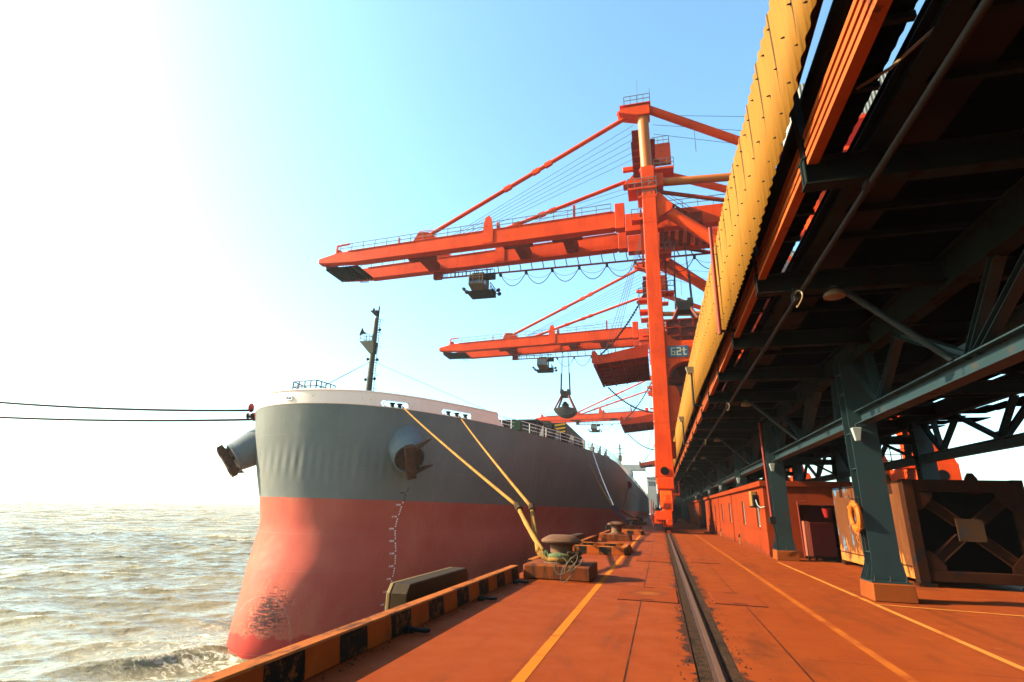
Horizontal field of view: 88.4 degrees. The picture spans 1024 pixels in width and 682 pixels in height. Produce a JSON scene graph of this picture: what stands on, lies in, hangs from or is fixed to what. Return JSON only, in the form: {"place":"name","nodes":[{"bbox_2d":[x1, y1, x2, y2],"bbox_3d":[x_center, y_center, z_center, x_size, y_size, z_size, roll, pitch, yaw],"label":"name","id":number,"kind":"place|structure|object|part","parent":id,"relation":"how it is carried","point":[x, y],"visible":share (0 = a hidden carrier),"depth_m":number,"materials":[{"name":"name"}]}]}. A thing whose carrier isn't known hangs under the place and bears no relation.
{"place":"outdoors","nodes":[
{"label":"outdoors","id":0,"kind":"place"},
{"bbox_2d":[0,526,254,681],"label":"river water","id":1,"kind":"structure","parent":0,"point":[112,606],"depth_m":54.10,"materials":[{"name":"beige liquid"}]},
{"bbox_2d":[0,497,259,539],"bbox_3d":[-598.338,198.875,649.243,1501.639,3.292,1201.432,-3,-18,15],"label":"river water","id":2,"kind":"structure","parent":0,"point":[233,521],"depth_m":272.02,"materials":[{"name":"beige liquid"}]},
{"bbox_2d":[0,494,650,514],"bbox_3d":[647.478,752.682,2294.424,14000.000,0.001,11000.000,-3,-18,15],"label":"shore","id":3,"kind":"structure","parent":0,"point":[143,499],"depth_m":2541.78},
{"bbox_2d":[216,306,648,659],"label":"bulk carrier","id":4,"kind":"object","parent":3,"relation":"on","point":[366,498],"visible":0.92,"depth_m":44.49,"materials":[{"name":"paint"}]},
{"bbox_2d":[0,401,253,411],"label":"mooring rope","id":5,"kind":"object","parent":4,"relation":"attached to","point":[192,410],"visible":1,"depth_m":50.92,"materials":[{"name":"black fabric"}]},
{"bbox_2d":[0,416,254,421],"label":"mooring rope","id":6,"kind":"object","parent":4,"relation":"attached to","point":[138,420],"visible":0.98,"depth_m":54.52,"materials":[{"name":"black fabric"}]},
{"bbox_2d":[0,0,1023,504],"label":"sky","id":7,"kind":"structure","parent":0,"point":[177,177],"materials":[{"name":"blue"}]},
{"bbox_2d":[646,477,659,513],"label":"harbour block","id":8,"kind":"structure","parent":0,"point":[652,494],"depth_m":316.78,"materials":[{"name":"white paint"}]},
{"bbox_2d":[302,515,1023,681],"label":"quay deck","id":9,"kind":"structure","parent":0,"point":[607,635],"depth_m":7.96,"materials":[{"name":"orange paint"}]},
{"bbox_2d":[190,565,519,681],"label":"striped kerb","id":10,"kind":"structure","parent":9,"relation":"on","point":[303,660],"depth_m":6.09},
{"bbox_2d":[405,626,429,633],"bbox_3d":[-1.302,3.986,7.262,0.377,0.088,0.154,-3,-18,15],"label":"mooring hook","id":11,"kind":"object","parent":9,"relation":"on","point":[409,629],"visible":1,"depth_m":7.22,"materials":[{"name":"black metal"}]},
{"bbox_2d":[385,567,467,610],"bbox_3d":[-1.401,5.864,9.491,0.650,3.040,2.960,-3,-18,15],"label":"fender panel","id":12,"kind":"object","parent":9,"relation":"attached to","point":[403,591],"visible":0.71,"depth_m":9.21,"materials":[{"name":"rubber"}]},
{"bbox_2d":[478,596,496,600],"bbox_3d":[-0.464,4.841,9.905,0.377,0.088,0.154,-3,-18,15],"label":"mooring hook","id":13,"kind":"object","parent":9,"relation":"on","point":[481,598],"visible":1,"depth_m":9.86,"materials":[{"name":"black metal"}]},
{"bbox_2d":[513,580,528,583],"bbox_3d":[0.203,5.581,12.197,0.377,0.088,0.154,-3,-18,15],"label":"mooring hook","id":14,"kind":"object","parent":9,"relation":"on","point":[518,581],"visible":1,"depth_m":12.16,"materials":[{"name":"black metal"}]},
{"bbox_2d":[528,555,541,561],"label":"striped kerb","id":15,"kind":"structure","parent":9,"relation":"on","point":[534,558],"depth_m":15.18,"materials":[{"name":"orange concrete"}]},
{"bbox_2d":[523,534,597,581],"bbox_3d":[1.309,5.643,13.857,1.680,1.026,1.640,-3,-18,15],"label":"bollard","id":16,"kind":"object","parent":9,"relation":"on","point":[585,571],"visible":0.73,"depth_m":13.19,"materials":[{"name":"metal"}]},
{"bbox_2d":[402,406,575,558],"bbox_3d":[-4.217,5.541,29.130,1.075,9.266,32.301,8,-19,-19],"label":"mooring rope","id":17,"kind":"object","parent":16,"relation":"attached to","point":[519,510],"visible":0.81,"depth_m":16.95,"materials":[{"name":"yellow fabric"}]},
{"bbox_2d":[459,415,575,562],"bbox_3d":[-1.556,6.258,31.043,1.178,9.302,34.791,4,-18,-9],"label":"mooring rope","id":18,"kind":"object","parent":16,"relation":"attached to","point":[532,510],"visible":0.79,"depth_m":17.24,"materials":[{"name":"yellow fabric"}]},
{"bbox_2d":[554,551,582,581],"bbox_3d":[1.461,5.596,13.089,0.714,0.685,0.786,-3,-18,15],"label":"rope tail","id":19,"kind":"object","parent":16,"relation":"hanging from","point":[576,557],"visible":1,"depth_m":12.82},
{"bbox_2d":[322,528,832,680],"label":"ore crumbs","id":20,"kind":"object","parent":9,"relation":"on","point":[669,641],"visible":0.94,"depth_m":7.54,"materials":[{"name":"brown stone"}]},
{"bbox_2d":[572,533,584,539],"bbox_3d":[3.445,11.409,26.680,0.650,3.040,2.960,-3,-18,15],"label":"fender panel","id":21,"kind":"object","parent":9,"relation":"attached to","point":[580,536],"visible":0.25,"depth_m":27.02,"materials":[{"name":"metal"}]},
{"bbox_2d":[511,527,646,681],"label":"painted line","id":22,"kind":"object","parent":9,"relation":"on","point":[526,671],"visible":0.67,"depth_m":7.41,"materials":[{"name":"yellow paint"}]},
{"bbox_2d":[577,535,597,544],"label":"striped kerb","id":23,"kind":"structure","parent":9,"relation":"on","point":[593,538],"depth_m":27.12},
{"bbox_2d":[573,542,632,555],"bbox_3d":[3.849,8.666,22.030,2.274,0.300,2.667,-3,-18,15],"label":"kerb frame","id":24,"kind":"object","parent":9,"relation":"on","point":[602,548],"visible":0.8,"depth_m":20.94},
{"bbox_2d":[599,530,610,537],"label":"striped kerb","id":25,"kind":"structure","parent":9,"relation":"on","point":[607,531],"depth_m":33.91,"materials":[{"name":"orange concrete"}]},
{"bbox_2d":[535,372,681,510],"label":"grab crane","id":26,"kind":"object","parent":9,"relation":"on","point":[585,417],"visible":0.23,"depth_m":184.49,"materials":[{"name":"paint"}]},
{"bbox_2d":[601,521,631,540],"bbox_3d":[6.151,11.172,30.998,1.680,1.026,1.640,-3,-18,15],"label":"bollard","id":27,"kind":"object","parent":9,"relation":"on","point":[615,534],"visible":1,"depth_m":30.37,"materials":[{"name":"metal"}]},
{"bbox_2d":[439,251,810,508],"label":"grab crane","id":28,"kind":"object","parent":9,"relation":"on","point":[514,346],"visible":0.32,"depth_m":102.38,"materials":[{"name":"paint"}]},
{"bbox_2d":[554,352,576,418],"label":"grab bucket","id":29,"kind":"object","parent":28,"relation":"hanging from","point":[565,411],"visible":1,"depth_m":99.38,"materials":[{"name":"metal"}]},
{"bbox_2d":[622,518,641,529],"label":"bollard","id":30,"kind":"object","parent":9,"relation":"on","point":[630,525],"visible":0.98,"depth_m":47.60,"materials":[{"name":"metal"}]},
{"bbox_2d":[583,449,636,522],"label":"mooring rope","id":31,"kind":"object","parent":30,"relation":"attached to","point":[618,513],"visible":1,"depth_m":54.40,"materials":[{"name":"black fabric"}]},
{"bbox_2d":[593,453,637,524],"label":"mooring rope","id":32,"kind":"object","parent":30,"relation":"attached to","point":[608,493],"visible":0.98,"depth_m":56.07,"materials":[{"name":"fabric"}]},
{"bbox_2d":[622,529,644,534],"bbox_3d":[8.694,14.211,39.219,2.274,0.300,2.667,-3,-18,15],"label":"kerb frame","id":33,"kind":"object","parent":9,"relation":"on","point":[633,531],"visible":0.66,"depth_m":38.03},
{"bbox_2d":[319,72,961,532],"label":"grab crane","id":34,"kind":"object","parent":9,"relation":"on","point":[663,226],"visible":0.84,"depth_m":59.91,"materials":[{"name":"paint"}]},
{"bbox_2d":[672,239,698,318],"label":"grab bucket","id":35,"kind":"object","parent":34,"relation":"hanging from","point":[682,307],"visible":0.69,"depth_m":57.44,"materials":[{"name":"metal"}]},
{"bbox_2d":[635,516,646,524],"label":"bollard","id":36,"kind":"object","parent":9,"relation":"on","point":[639,521],"visible":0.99,"depth_m":64.90,"materials":[{"name":"metal"}]},
{"bbox_2d":[621,486,642,520],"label":"mooring rope","id":37,"kind":"object","parent":36,"relation":"attached to","point":[623,506],"visible":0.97,"depth_m":68.89,"materials":[{"name":"black fabric"}]},
{"bbox_2d":[617,585,677,603],"bbox_3d":[2.918,5.403,11.274,1.170,0.018,2.087,-3,-18,15],"label":"access hatch","id":38,"kind":"object","parent":9,"relation":"on","point":[650,594],"visible":1,"depth_m":11.09,"materials":[{"name":"paint"}]},
{"bbox_2d":[636,556,670,562],"bbox_3d":[5.166,7.975,19.248,1.170,0.018,2.037,-3,-18,15],"label":"access hatch","id":39,"kind":"object","parent":9,"relation":"on","point":[654,559],"visible":1,"depth_m":19.09,"materials":[{"name":"paint"}]},
{"bbox_2d":[687,500,701,526],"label":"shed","id":40,"kind":"structure","parent":9,"relation":"on","point":[695,513],"depth_m":67.40,"materials":[{"name":"brown metal"}]},
{"bbox_2d":[664,527,743,681],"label":"rail groove","id":41,"kind":"object","parent":9,"relation":"on","point":[704,673],"depth_m":7.83},
{"bbox_2d":[668,533,728,681],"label":"crane rail","id":42,"kind":"object","parent":41,"relation":"on","point":[718,672],"depth_m":7.68,"materials":[{"name":"metal"}]},
{"bbox_2d":[689,559,719,563],"bbox_3d":[6.930,7.956,19.029,0.970,0.018,1.537,-3,-18,15],"label":"access hatch","id":43,"kind":"object","parent":9,"relation":"on","point":[704,561],"visible":1,"depth_m":18.88,"materials":[{"name":"paint"}]},
{"bbox_2d":[708,591,767,607],"bbox_3d":[4.640,5.347,10.943,0.950,0.018,1.737,-3,-18,15],"label":"access hatch","id":44,"kind":"object","parent":9,"relation":"on","point":[738,599],"visible":1,"depth_m":10.81,"materials":[{"name":"paint"}]},
{"bbox_2d":[703,481,851,558],"bbox_3d":[17.540,12.098,36.317,5.740,3.060,32.130,-3,-18,15],"label":"red hut","id":45,"kind":"object","parent":9,"relation":"on","point":[731,514],"visible":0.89,"depth_m":23.55,"materials":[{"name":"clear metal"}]},
{"bbox_2d":[749,491,764,507],"bbox_3d":[10.908,7.080,23.549,0.339,0.748,2.155,-3,-18,15],"label":"switch box","id":46,"kind":"object","parent":45,"relation":"attached to","point":[753,500],"visible":1,"depth_m":23.69,"materials":[{"name":"paint"}]},
{"bbox_2d":[757,508,760,528],"bbox_3d":[11.317,7.936,24.113,0.170,1.220,0.920,-3,-18,15],"label":"window","id":47,"kind":"structure","parent":45,"relation":"in","point":[759,527],"depth_m":24.37,"materials":[{"name":"white glass"}]},
{"bbox_2d":[799,505,832,556],"bbox_3d":[13.029,8.184,22.680,1.480,2.100,0.100,-3,-18,15],"label":"door","id":48,"kind":"structure","parent":45,"relation":"in","point":[809,513],"depth_m":22.83,"materials":[{"name":"red paint"}]},
{"bbox_2d":[687,529,918,681],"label":"painted line","id":49,"kind":"object","parent":9,"relation":"on","point":[889,665],"visible":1,"depth_m":8.04,"materials":[{"name":"paint"}]},
{"bbox_2d":[796,500,837,559],"bbox_3d":[12.264,7.635,21.288,1.228,2.266,0.580,-3,-18,15],"label":"tool cabinet","id":50,"kind":"object","parent":9,"relation":"on","point":[819,540],"visible":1,"depth_m":20.95,"materials":[{"name":"red metal"}]},
{"bbox_3d":[11.911,7.970,21.269,0.145,1.320,0.400,-3,-18,15],"label":"open door","id":51,"kind":"part","parent":50,"relation":"part of","materials":[{"name":"metal"}]},
{"bbox_2d":[822,505,830,517],"bbox_3d":[12.991,7.027,21.758,0.340,0.510,0.335,-3,-18,15],"label":"fire bucket","id":52,"kind":"object","parent":50,"relation":"hanging from","point":[826,512],"visible":1,"depth_m":21.64,"materials":[{"name":"metal"}]},
{"bbox_2d":[672,0,1023,603],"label":"conveyor gallery","id":53,"kind":"object","parent":9,"relation":"on","point":[911,244],"visible":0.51,"depth_m":8.61,"materials":[{"name":"metal"}]},
{"bbox_2d":[678,416,691,444],"bbox_3d":[10.120,5.245,30.812,0.630,1.630,0.280,-3,-18,15],"label":"pole","id":54,"kind":"object","parent":53,"relation":"attached to","point":[681,418],"visible":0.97,"depth_m":30.89,"materials":[{"name":"metal"}]},
{"bbox_2d":[685,366,702,407],"bbox_3d":[7.513,1.893,21.641,0.630,1.680,0.280,-3,-18,15],"label":"pole","id":55,"kind":"object","parent":53,"relation":"attached to","point":[689,370],"visible":0.9,"depth_m":21.72,"materials":[{"name":"metal"}]},
{"bbox_2d":[708,227,735,334],"bbox_3d":[4.992,-1.474,12.450,0.453,2.750,0.090,-3,-18,15],"label":"pole","id":56,"kind":"object","parent":53,"relation":"attached to","point":[718,316],"visible":0.89,"depth_m":12.40,"materials":[{"name":"red metal"}]},
{"bbox_2d":[741,400,750,406],"bbox_3d":[8.066,2.150,18.171,0.340,0.205,0.340,-3,-18,15],"label":"floodlight","id":57,"kind":"object","parent":53,"relation":"attached to","point":[745,404],"visible":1,"depth_m":18.06,"materials":[{"name":"metal"}]},
{"bbox_2d":[758,422,777,548],"bbox_3d":[10.263,5.730,21.129,0.248,4.902,0.240,-3,-18,15],"label":"drainpipe","id":58,"kind":"object","parent":53,"relation":"attached to","point":[772,519],"visible":1,"depth_m":21.09,"materials":[{"name":"red metal"}]},
{"bbox_2d":[769,461,774,470],"bbox_3d":[10.583,5.098,21.439,0.197,0.390,0.138,-3,-18,15],"label":"batten lamp","id":59,"kind":"object","parent":53,"relation":"hanging from","point":[771,465],"visible":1,"depth_m":21.39,"materials":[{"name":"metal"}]},
{"bbox_2d":[823,286,845,300],"bbox_3d":[5.466,-0.826,8.946,0.340,0.205,0.340,-3,-18,15],"label":"floodlight","id":60,"kind":"object","parent":53,"relation":"attached to","point":[833,294],"visible":0.98,"depth_m":8.86,"materials":[{"name":"grey metal"}]},
{"bbox_2d":[850,424,861,440],"bbox_3d":[7.977,2.114,12.191,0.197,0.390,0.138,-3,-18,15],"label":"batten lamp","id":61,"kind":"object","parent":53,"relation":"hanging from","point":[856,431],"visible":1,"depth_m":12.14,"materials":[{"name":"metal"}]},
{"bbox_2d":[847,495,867,549],"bbox_3d":[7.841,4.107,11.957,0.225,1.162,0.721,-3,-18,15],"label":"lifebuoy","id":62,"kind":"object","parent":53,"relation":"hanging from","point":[858,526],"visible":1,"depth_m":11.86,"materials":[{"name":"plastic"}]},
{"bbox_2d":[778,562,1023,670],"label":"painted line","id":63,"kind":"object","parent":9,"relation":"on","point":[964,643],"visible":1,"depth_m":8.51,"materials":[{"name":"paint"}]},
{"bbox_2d":[832,473,1023,589],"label":"shipping container","id":64,"kind":"object","parent":9,"relation":"on","point":[969,528],"visible":0.84,"depth_m":14.29,"materials":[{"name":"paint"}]},
{"bbox_2d":[878,604,1021,615],"bbox_3d":[10.098,5.085,9.623,5.810,0.001,0.109,-6,-19,22],"label":"painted line","id":65,"kind":"object","parent":9,"relation":"on","point":[951,610],"visible":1,"depth_m":10.23,"materials":[{"name":"paint"}]},
{"bbox_2d":[672,497,681,517],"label":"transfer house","id":66,"kind":"structure","parent":0,"point":[677,506],"depth_m":146.22,"materials":[{"name":"grey metal"}]},
{"bbox_2d":[672,506,681,517],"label":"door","id":67,"kind":"structure","parent":66,"relation":"in","point":[676,509],"depth_m":145.89,"materials":[{"name":"grey metal"}]},
{"bbox_2d":[820,557,842,562],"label":"ramp","id":68,"kind":"structure","parent":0,"point":[831,559],"depth_m":20.36,"materials":[{"name":"brown metal"}]}
]}

